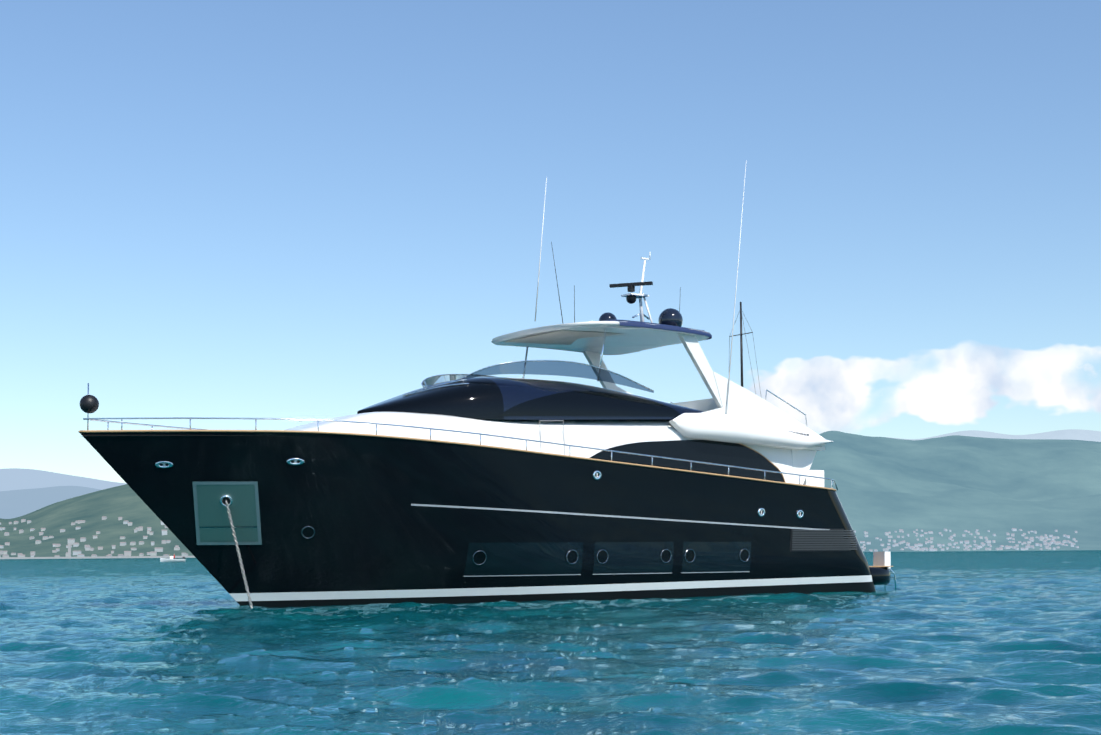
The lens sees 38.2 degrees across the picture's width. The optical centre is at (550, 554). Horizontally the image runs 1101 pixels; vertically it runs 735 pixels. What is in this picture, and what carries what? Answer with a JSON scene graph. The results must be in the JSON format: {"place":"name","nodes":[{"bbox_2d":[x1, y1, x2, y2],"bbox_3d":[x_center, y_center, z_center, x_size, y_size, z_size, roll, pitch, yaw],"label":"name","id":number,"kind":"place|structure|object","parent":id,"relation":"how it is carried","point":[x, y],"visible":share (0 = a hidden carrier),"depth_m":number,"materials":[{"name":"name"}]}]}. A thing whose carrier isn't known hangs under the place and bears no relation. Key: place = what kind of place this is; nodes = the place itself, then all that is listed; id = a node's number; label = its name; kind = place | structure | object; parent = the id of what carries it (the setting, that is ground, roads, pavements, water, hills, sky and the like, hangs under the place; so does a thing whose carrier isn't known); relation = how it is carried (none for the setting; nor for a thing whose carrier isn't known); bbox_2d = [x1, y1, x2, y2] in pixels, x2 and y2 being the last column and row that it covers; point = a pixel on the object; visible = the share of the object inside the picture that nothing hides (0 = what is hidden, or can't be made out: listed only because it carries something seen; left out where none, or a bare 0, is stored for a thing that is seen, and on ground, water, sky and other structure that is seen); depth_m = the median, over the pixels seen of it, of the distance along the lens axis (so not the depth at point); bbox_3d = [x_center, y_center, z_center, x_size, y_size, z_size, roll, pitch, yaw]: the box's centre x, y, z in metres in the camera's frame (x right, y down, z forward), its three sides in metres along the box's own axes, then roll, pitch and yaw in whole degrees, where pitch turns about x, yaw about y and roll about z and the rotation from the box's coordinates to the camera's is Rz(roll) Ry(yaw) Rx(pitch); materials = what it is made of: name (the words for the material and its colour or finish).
{"place":"outdoors","nodes":[
{"label":"outdoors","id":0,"kind":"place"},
{"bbox_2d":[0,486,100,518],"bbox_3d":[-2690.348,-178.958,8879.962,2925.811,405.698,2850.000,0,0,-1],"label":"mountain","id":1,"kind":"structure","parent":0,"point":[16,503],"depth_m":8573.61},
{"bbox_2d":[0,468,126,490],"bbox_3d":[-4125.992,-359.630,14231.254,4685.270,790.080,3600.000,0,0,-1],"label":"mountain","id":2,"kind":"structure","parent":0,"point":[15,479],"depth_m":13663.02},
{"bbox_2d":[0,484,193,556],"bbox_3d":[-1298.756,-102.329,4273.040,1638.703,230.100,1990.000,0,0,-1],"label":"hill","id":3,"kind":"structure","parent":0,"point":[124,502],"depth_m":3806.54,"materials":[{"name":"green plant"}]},
{"bbox_2d":[0,516,195,558],"bbox_3d":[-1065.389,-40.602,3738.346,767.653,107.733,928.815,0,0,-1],"label":"town","id":4,"kind":"object","parent":3,"relation":"on","point":[127,554],"visible":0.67,"depth_m":3458.92},
{"bbox_2d":[0,550,1100,734],"bbox_3d":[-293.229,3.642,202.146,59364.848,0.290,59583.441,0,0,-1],"label":"sea water","id":5,"kind":"structure","parent":0,"point":[972,643],"depth_m":19.27,"materials":[{"name":"teal liquid"}]},
{"bbox_2d":[160,554,185,561],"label":"motor boat","id":6,"kind":"object","parent":5,"relation":"on","point":[171,559],"visible":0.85,"depth_m":417.30,"materials":[{"name":"white paint"}]},
{"bbox_2d":[78,167,895,607],"bbox_3d":[-0.810,-4.946,46.484,26.287,13.901,6.638,0,0,-35],"label":"motor yacht","id":7,"kind":"object","parent":5,"relation":"on","point":[480,485],"visible":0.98,"depth_m":43.32,"materials":[{"name":"black"}]},
{"bbox_2d":[0,0,1100,482],"label":"sky","id":8,"kind":"structure","parent":0,"point":[295,209],"materials":[{"name":"blue"}]},
{"bbox_2d":[792,431,1100,551],"bbox_3d":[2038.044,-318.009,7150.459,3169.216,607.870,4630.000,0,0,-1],"label":"mountain","id":9,"kind":"structure","parent":0,"point":[958,485],"depth_m":6364.44,"materials":[{"name":"green plant"}]},
{"bbox_2d":[854,528,1078,551],"bbox_3d":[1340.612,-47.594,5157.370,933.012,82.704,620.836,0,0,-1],"label":"town","id":10,"kind":"object","parent":9,"relation":"on","point":[1016,546],"visible":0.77,"depth_m":5099.23},
{"bbox_2d":[887,429,1100,441],"bbox_3d":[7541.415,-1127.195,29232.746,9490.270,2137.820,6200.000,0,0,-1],"label":"mountain","id":11,"kind":"structure","parent":0,"point":[1079,434],"depth_m":28004.33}
]}

